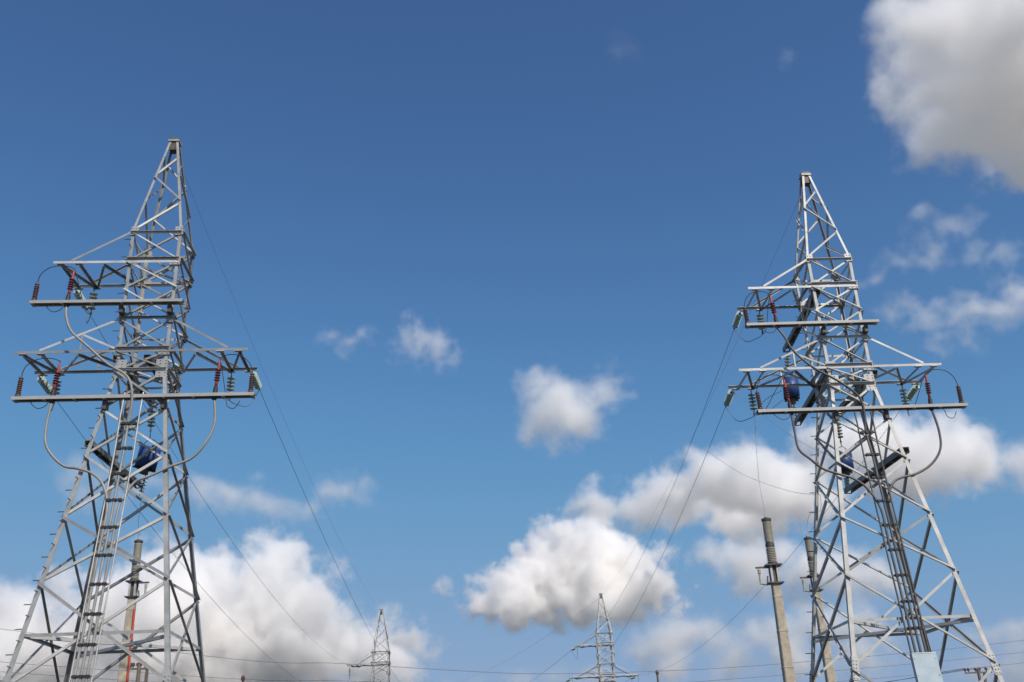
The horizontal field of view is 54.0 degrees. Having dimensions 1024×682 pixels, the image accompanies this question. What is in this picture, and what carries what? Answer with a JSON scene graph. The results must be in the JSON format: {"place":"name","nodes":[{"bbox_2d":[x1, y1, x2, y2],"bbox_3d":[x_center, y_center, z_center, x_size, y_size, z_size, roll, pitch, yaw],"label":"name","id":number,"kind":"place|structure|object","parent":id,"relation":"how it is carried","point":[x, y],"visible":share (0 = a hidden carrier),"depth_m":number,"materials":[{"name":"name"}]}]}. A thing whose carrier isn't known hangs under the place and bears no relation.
{"place":"outdoors","nodes":[
{"label":"outdoors","id":0,"kind":"place"},
{"bbox_2d":[0,0,1023,681],"label":"sky","id":1,"kind":"structure","parent":0,"point":[488,266],"materials":[{"name":"blue"}]},
{"bbox_2d":[4,629,1021,673],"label":"power line","id":2,"kind":"object","parent":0,"point":[557,673],"visible":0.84,"depth_m":95.53,"materials":[{"name":"silver metal"}]},
{"bbox_2d":[5,652,1020,681],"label":"power line","id":3,"kind":"object","parent":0,"point":[367,681],"visible":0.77,"depth_m":96.31,"materials":[{"name":"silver metal"}]},
{"bbox_2d":[12,663,1018,681],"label":"power line","id":4,"kind":"object","parent":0,"point":[836,681],"visible":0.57,"depth_m":96.78,"materials":[{"name":"silver metal"}]},
{"label":"soil","id":5,"kind":"structure","parent":0,"visible":0},
{"bbox_2d":[0,137,257,681],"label":"lattice tower","id":6,"kind":"structure","parent":5,"relation":"on","point":[160,369],"depth_m":39.44,"materials":[{"name":"metal"}]},
{"bbox_2d":[15,376,23,395],"bbox_3d":[-18.907,1.739,38.566,0.216,0.842,0.212,-3,-24,0],"label":"surge arrester","id":7,"kind":"object","parent":6,"relation":"attached to","point":[19,387],"visible":1,"depth_m":38.49,"materials":[{"name":"ceramic"}]},
{"bbox_2d":[31,282,39,299],"bbox_3d":[-19.070,-1.975,40.222,0.216,0.842,0.212,-3,-24,0],"label":"surge arrester","id":8,"kind":"object","parent":6,"relation":"attached to","point":[36,290],"visible":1,"depth_m":40.16,"materials":[{"name":"ceramic"}]},
{"bbox_2d":[37,375,51,394],"bbox_3d":[-19.522,1.856,42.054,0.328,0.487,1.562,-2,-24,-2],"label":"insulator string","id":9,"kind":"object","parent":6,"relation":"hanging from","point":[45,385],"visible":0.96,"depth_m":41.86,"materials":[{"name":"glass"}]},
{"bbox_2d":[58,403,300,681],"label":"power line","id":10,"kind":"object","parent":9,"relation":"hanging from","point":[162,540],"visible":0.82,"depth_m":56.87,"materials":[{"name":"silver metal"}]},
{"bbox_2d":[49,360,60,402],"bbox_3d":[-17.593,1.569,38.728,0.268,1.782,0.232,-3,-24,0],"label":"cable termination","id":11,"kind":"object","parent":6,"relation":"attached to","point":[55,383],"visible":1,"depth_m":38.67,"materials":[{"name":"red rubber"}]},
{"bbox_2d":[21,358,58,375],"bbox_3d":[-18.249,0.994,38.902,1.380,0.749,0.117,0,-24,-5],"label":"jumper lead","id":12,"kind":"object","parent":11,"relation":"attached to","point":[37,359],"visible":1,"depth_m":38.94,"materials":[{"name":"black metal"}]},
{"bbox_2d":[44,403,108,681],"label":"power cable","id":13,"kind":"object","parent":11,"relation":"hanging from","point":[98,478],"visible":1,"depth_m":35.86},
{"bbox_2d":[53,377,61,403],"bbox_3d":[-18.651,1.994,41.099,0.328,1.245,0.328,-3,-24,0],"label":"insulator string","id":14,"kind":"object","parent":6,"relation":"hanging from","point":[58,389],"visible":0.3,"depth_m":41.14,"materials":[{"name":"glass"}]},
{"bbox_2d":[64,268,74,306],"bbox_3d":[-17.756,-2.145,40.384,0.268,1.782,0.232,-3,-24,0],"label":"cable termination","id":15,"kind":"object","parent":6,"relation":"attached to","point":[70,286],"visible":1,"depth_m":40.34,"materials":[{"name":"red ceramic"}]},
{"bbox_2d":[37,266,73,281],"bbox_3d":[-18.412,-2.720,40.558,1.380,0.749,0.117,0,-24,-5],"label":"jumper lead","id":16,"kind":"object","parent":15,"relation":"attached to","point":[51,267],"visible":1,"depth_m":40.58,"materials":[{"name":"black metal"}]},
{"bbox_2d":[73,289,87,309],"bbox_3d":[-18.754,-1.810,43.739,0.328,0.487,1.562,-2,-24,-2],"label":"insulator string","id":17,"kind":"object","parent":6,"relation":"hanging from","point":[77,294],"visible":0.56,"depth_m":43.41,"materials":[{"name":"glass"}]},
{"bbox_2d":[88,311,339,660],"bbox_3d":[-19.617,19.749,84.660,0.022,5.741,90.778,-2,-24,-2],"label":"power line","id":18,"kind":"object","parent":17,"relation":"attached to","point":[204,500],"visible":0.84,"depth_m":63.51,"materials":[{"name":"silver metal"}]},
{"bbox_2d":[87,289,97,314],"bbox_3d":[-17.863,-1.672,42.785,0.328,1.245,0.328,-3,-24,0],"label":"insulator string","id":19,"kind":"object","parent":6,"relation":"hanging from","point":[92,297],"visible":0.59,"depth_m":42.78,"materials":[{"name":"glass"}]},
{"bbox_2d":[75,271,90,314],"bbox_3d":[-17.788,-1.969,41.617,0.031,1.062,2.387,-1,-24,-4],"label":"jumper lead","id":20,"kind":"object","parent":19,"relation":"hanging from","point":[80,292],"visible":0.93,"depth_m":41.35,"materials":[{"name":"black metal"}]},
{"bbox_2d":[65,307,132,681],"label":"power cable","id":21,"kind":"object","parent":6,"relation":"hanging from","point":[115,492],"visible":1,"depth_m":36.57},
{"bbox_2d":[138,474,148,492],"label":"insulator string","id":22,"kind":"object","parent":6,"relation":"hanging from","point":[142,484],"visible":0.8,"depth_m":42.96,"materials":[{"name":"glass"}]},
{"bbox_2d":[147,409,155,431],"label":"insulator string","id":23,"kind":"object","parent":6,"relation":"hanging from","point":[151,421],"visible":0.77,"depth_m":44.15,"materials":[{"name":"glass"}]},
{"bbox_2d":[211,357,220,399],"bbox_3d":[-11.483,1.464,39.094,0.280,1.782,0.223,-3,-24,0],"label":"cable termination","id":24,"kind":"object","parent":6,"relation":"attached to","point":[217,378],"visible":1,"depth_m":39.04,"materials":[{"name":"red rubber"}]},
{"bbox_2d":[84,400,215,681],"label":"power cable","id":25,"kind":"object","parent":24,"relation":"hanging from","point":[113,536],"visible":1,"depth_m":35.85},
{"bbox_2d":[221,354,252,371],"bbox_3d":[-10.798,0.861,39.337,1.314,0.748,0.147,-1,-24,-4],"label":"jumper lead","id":26,"kind":"object","parent":24,"relation":"attached to","point":[241,356],"visible":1,"depth_m":39.40,"materials":[{"name":"black metal"}]},
{"bbox_2d":[226,373,234,399],"bbox_3d":[-11.635,1.880,41.534,0.328,1.245,0.328,-3,-24,0],"label":"insulator string","id":27,"kind":"object","parent":6,"relation":"hanging from","point":[231,383],"visible":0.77,"depth_m":41.56,"materials":[{"name":"glass"}]},
{"bbox_2d":[248,372,254,391],"bbox_3d":[-10.145,1.598,39.109,0.216,0.842,0.212,-3,-24,0],"label":"surge arrester","id":28,"kind":"object","parent":6,"relation":"attached to","point":[251,383],"visible":1,"depth_m":39.03,"materials":[{"name":"ceramic"}]},
{"bbox_2d":[249,371,261,389],"bbox_3d":[-10.861,1.687,42.609,0.328,0.445,1.570,-2,-24,-2],"label":"insulator string","id":29,"kind":"object","parent":6,"relation":"hanging from","point":[257,384],"visible":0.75,"depth_m":42.52,"materials":[{"name":"glass"}]},
{"bbox_2d":[260,391,397,679],"bbox_3d":[-11.733,22.838,83.423,0.022,5.155,90.240,-2,-24,-2],"label":"power line","id":30,"kind":"object","parent":29,"relation":"attached to","point":[313,514],"visible":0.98,"depth_m":54.46,"materials":[{"name":"silver metal"}]},
{"bbox_2d":[176,154,380,611],"bbox_3d":[-16.011,13.451,87.602,0.012,5.400,95.662,-2,-24,-2],"label":"ground wire","id":31,"kind":"object","parent":6,"relation":"attached to","point":[261,365],"visible":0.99,"depth_m":60.29,"materials":[{"name":"silver metal"}]},
{"bbox_2d":[117,580,148,681],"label":"concrete pole","id":32,"kind":"object","parent":5,"relation":"on","point":[125,662],"visible":0.9,"depth_m":46.86,"materials":[{"name":"concrete"}]},
{"bbox_2d":[130,537,142,579],"bbox_3d":[-18.020,10.453,48.246,0.440,2.120,0.440,-3,-24,0],"label":"coupling capacitor","id":33,"kind":"object","parent":32,"relation":"on","point":[138,542],"visible":0.73,"depth_m":48.19,"materials":[{"name":"ceramic"}]},
{"bbox_2d":[130,662,148,681],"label":"utility pole","id":34,"kind":"object","parent":5,"relation":"on","point":[138,668],"visible":0.77,"depth_m":57.64,"materials":[{"name":"concrete"}]},
{"bbox_2d":[350,609,390,681],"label":"lattice tower","id":35,"kind":"structure","parent":5,"relation":"on","point":[373,662],"depth_m":127.93,"materials":[{"name":"metal"}]},
{"bbox_2d":[569,593,635,681],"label":"lattice tower","id":36,"kind":"structure","parent":5,"relation":"on","point":[601,676],"depth_m":134.11,"materials":[{"name":"metal"}]},
{"bbox_2d":[655,670,658,681],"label":"utility pole","id":37,"kind":"object","parent":5,"relation":"on","point":[657,673],"visible":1,"depth_m":104.56,"materials":[{"name":"grey concrete"}]},
{"bbox_2d":[755,563,795,681],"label":"concrete pole","id":38,"kind":"object","parent":5,"relation":"on","point":[786,659],"visible":1,"depth_m":40.56,"materials":[{"name":"concrete"}]},
{"bbox_2d":[761,514,777,563],"bbox_3d":[10.764,8.302,42.073,0.440,2.120,0.440,-3,-24,0],"label":"coupling capacitor","id":39,"kind":"object","parent":38,"relation":"on","point":[769,541],"visible":1,"depth_m":41.92,"materials":[{"name":"ceramic"}]},
{"bbox_2d":[800,574,835,681],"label":"concrete pole","id":40,"kind":"object","parent":5,"relation":"on","point":[829,672],"visible":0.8,"depth_m":50.00,"materials":[{"name":"concrete"}]},
{"bbox_2d":[804,534,817,573],"bbox_3d":[15.366,10.993,51.733,0.440,2.120,0.440,-3,-24,0],"label":"coupling capacitor","id":41,"kind":"object","parent":40,"relation":"on","point":[808,542],"visible":0.73,"depth_m":51.67,"materials":[{"name":"ceramic"}]},
{"bbox_2d":[728,171,1004,681],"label":"lattice tower","id":42,"kind":"structure","parent":5,"relation":"on","point":[927,666],"depth_m":43.88,"materials":[{"name":"metal"}]},
{"bbox_2d":[607,202,797,588],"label":"ground wire","id":43,"kind":"object","parent":42,"relation":"attached to","point":[720,377],"visible":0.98,"depth_m":68.00,"materials":[{"name":"silver metal"}]},
{"bbox_2d":[723,389,734,406],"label":"insulator string","id":44,"kind":"object","parent":42,"relation":"hanging from","point":[729,397],"visible":1,"depth_m":46.57,"materials":[{"name":"glass"}]},
{"bbox_2d":[573,407,725,677],"bbox_3d":[9.020,24.151,88.648,0.022,4.832,92.445,-2,-24,-2],"label":"power line","id":45,"kind":"object","parent":44,"relation":"hanging from","point":[674,529],"visible":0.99,"depth_m":58.73,"materials":[{"name":"silver metal"}]},
{"bbox_2d":[710,453,814,494],"bbox_3d":[11.863,6.253,48.053,0.015,3.953,6.619,13,-28,-30],"label":"tap wire","id":46,"kind":"object","parent":45,"relation":"attached to","point":[762,482],"visible":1,"depth_m":47.61,"materials":[{"name":"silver metal"}]},
{"bbox_2d":[732,311,742,328],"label":"insulator string","id":47,"kind":"object","parent":42,"relation":"hanging from","point":[737,319],"visible":1,"depth_m":48.25,"materials":[{"name":"glass"}]},
{"bbox_2d":[581,330,733,643],"bbox_3d":[9.787,20.429,90.335,0.022,4.738,92.454,-2,-24,-2],"label":"power line","id":48,"kind":"object","parent":47,"relation":"hanging from","point":[681,466],"visible":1,"depth_m":61.24,"materials":[{"name":"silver metal"}]},
{"bbox_2d":[716,378,826,454],"bbox_3d":[13.139,3.784,50.784,5.248,5.377,0.015,-15,-27,26],"label":"tap wire","id":49,"kind":"object","parent":48,"relation":"attached to","point":[772,422],"visible":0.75,"depth_m":50.37,"materials":[{"name":"silver metal"}]},
{"bbox_2d":[742,306,749,323],"bbox_3d":[10.472,-1.165,44.938,0.235,0.846,0.213,-3,-24,0],"label":"surge arrester","id":50,"kind":"object","parent":42,"relation":"on","point":[744,308],"visible":1,"depth_m":44.86,"materials":[{"name":"ceramic"}]},
{"bbox_2d":[748,389,756,414],"bbox_3d":[10.974,2.795,45.809,0.328,1.245,0.328,-3,-24,0],"label":"insulator string","id":51,"kind":"object","parent":42,"relation":"hanging from","point":[752,401],"visible":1,"depth_m":45.77,"materials":[{"name":"glass"}]},
{"bbox_2d":[754,415,764,510],"bbox_3d":[10.809,5.369,44.044,0.128,4.879,1.275,-11,-25,19],"label":"drop wire","id":52,"kind":"object","parent":51,"relation":"hanging from","point":[757,465],"visible":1,"depth_m":43.99,"materials":[{"name":"silver metal"}]},
{"bbox_2d":[755,391,762,408],"bbox_3d":[10.635,2.549,43.282,0.235,0.846,0.213,-3,-24,0],"label":"surge arrester","id":53,"kind":"object","parent":42,"relation":"attached to","point":[758,400],"visible":1,"depth_m":43.21,"materials":[{"name":"ceramic"}]},
{"bbox_2d":[756,310,764,333],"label":"insulator string","id":54,"kind":"object","parent":42,"relation":"hanging from","point":[760,317],"visible":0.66,"depth_m":47.49,"materials":[{"name":"glass"}]},
{"bbox_2d":[769,293,779,328],"bbox_3d":[11.748,-1.350,45.066,0.280,1.782,0.232,-3,-24,0],"label":"cable termination","id":55,"kind":"object","parent":42,"relation":"attached to","point":[774,311],"visible":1,"depth_m":45.01,"materials":[{"name":"red rubber"}]},
{"bbox_2d":[784,352,790,370],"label":"insulator string","id":56,"kind":"object","parent":42,"relation":"hanging from","point":[787,359],"visible":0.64,"depth_m":51.75,"materials":[{"name":"glass"}]},
{"bbox_2d":[783,371,799,404],"bbox_3d":[14.222,2.372,51.244,0.865,1.781,0.811,-9,-25,14],"label":"line trap","id":57,"kind":"object","parent":56,"relation":"hanging from","point":[794,393],"visible":0.59,"depth_m":50.91,"materials":[{"name":"blue paint"}]},
{"bbox_2d":[783,377,793,414],"bbox_3d":[11.911,2.364,43.410,0.280,1.782,0.232,-3,-24,0],"label":"cable termination","id":58,"kind":"object","parent":42,"relation":"attached to","point":[786,392],"visible":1,"depth_m":43.36,"materials":[{"name":"red ceramic"}]},
{"bbox_2d":[790,415,916,652],"bbox_3d":[14.024,9.987,39.322,3.612,15.661,1.484,-19,-29,33],"label":"power cable","id":59,"kind":"object","parent":58,"relation":"hanging from","point":[885,527],"visible":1,"depth_m":40.60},
{"bbox_2d":[837,420,842,442],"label":"insulator string","id":60,"kind":"object","parent":42,"relation":"hanging from","point":[839,427],"visible":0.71,"depth_m":49.06,"materials":[{"name":"glass"}]},
{"bbox_2d":[844,477,850,486],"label":"insulator string","id":61,"kind":"object","parent":42,"relation":"hanging from","point":[847,481],"visible":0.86,"depth_m":48.19,"materials":[{"name":"glass"}]},
{"bbox_2d":[777,328,921,651],"bbox_3d":[14.209,8.186,40.363,3.761,19.781,1.902,-19,-29,33],"label":"power cable","id":62,"kind":"object","parent":42,"relation":"hanging from","point":[877,474],"visible":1,"depth_m":41.55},
{"bbox_2d":[899,385,909,404],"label":"insulator string","id":63,"kind":"object","parent":42,"relation":"hanging from","point":[903,393],"visible":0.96,"depth_m":46.06,"materials":[{"name":"glass"}]},
{"bbox_2d":[906,384,919,400],"bbox_3d":[18.772,2.420,47.097,0.328,0.480,1.564,-2,-24,-2],"label":"insulator string","id":64,"kind":"object","parent":42,"relation":"hanging from","point":[913,391],"visible":0.96,"depth_m":46.90,"materials":[{"name":"glass"}]},
{"bbox_2d":[643,411,899,674],"bbox_3d":[17.688,23.880,89.022,0.022,4.739,92.540,-2,-24,-2],"label":"power line","id":65,"kind":"object","parent":64,"relation":"hanging from","point":[799,544],"visible":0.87,"depth_m":63.90,"materials":[{"name":"silver metal"}]},
{"bbox_2d":[925,372,933,410],"bbox_3d":[18.076,2.184,43.615,0.268,1.782,0.223,-3,-24,0],"label":"cable termination","id":66,"kind":"object","parent":42,"relation":"attached to","point":[928,388],"visible":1,"depth_m":43.56,"materials":[{"name":"red ceramic"}]},
{"bbox_2d":[887,410,941,651],"bbox_3d":[16.539,9.923,39.431,3.920,15.663,1.467,15,-29,-34],"label":"power cable","id":67,"kind":"object","parent":66,"relation":"hanging from","point":[895,527],"visible":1,"depth_m":40.51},
{"bbox_2d":[926,369,957,384],"bbox_3d":[18.757,1.575,43.843,1.328,0.749,0.141,-2,-24,-2],"label":"jumper lead","id":68,"kind":"object","parent":66,"relation":"attached to","point":[943,370],"visible":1,"depth_m":43.90,"materials":[{"name":"grey metal"}]},
{"bbox_2d":[956,385,963,402],"bbox_3d":[19.419,2.302,43.595,0.216,0.842,0.212,-3,-24,0],"label":"surge arrester","id":69,"kind":"object","parent":42,"relation":"attached to","point":[959,394],"visible":1,"depth_m":43.52,"materials":[{"name":"ceramic"}]},
{"bbox_2d":[963,667,991,681],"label":"utility pole","id":70,"kind":"object","parent":5,"relation":"on","point":[978,672],"visible":1,"depth_m":75.72,"materials":[{"name":"grey concrete"}]},
{"bbox_3d":[-15.787,4.139,43.837,0.059,0.340,0.058,-3,-24,0],"label":"hanger rod","id":71,"kind":"object","parent":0,"visible":0},
{"bbox_2d":[133,439,162,474],"bbox_3d":[-15.741,5.011,43.439,1.032,1.584,0.900,-3,-24,2],"label":"line trap","id":72,"kind":"object","parent":71,"relation":"hanging from","point":[146,459],"visible":0.69,"depth_m":43.09,"materials":[{"name":"blue paint"}]},
{"bbox_3d":[15.989,5.041,48.783,0.048,0.177,0.054,-3,-24,0],"label":"hanger rod","id":73,"kind":"object","parent":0,"visible":0},
{"bbox_2d":[839,446,853,474],"bbox_3d":[16.018,5.774,48.450,0.809,1.461,0.832,-4,-24,2],"label":"line trap","id":74,"kind":"object","parent":73,"relation":"hanging from","point":[849,463],"visible":0.47,"depth_m":48.07,"materials":[{"name":"blue paint"}]}
]}

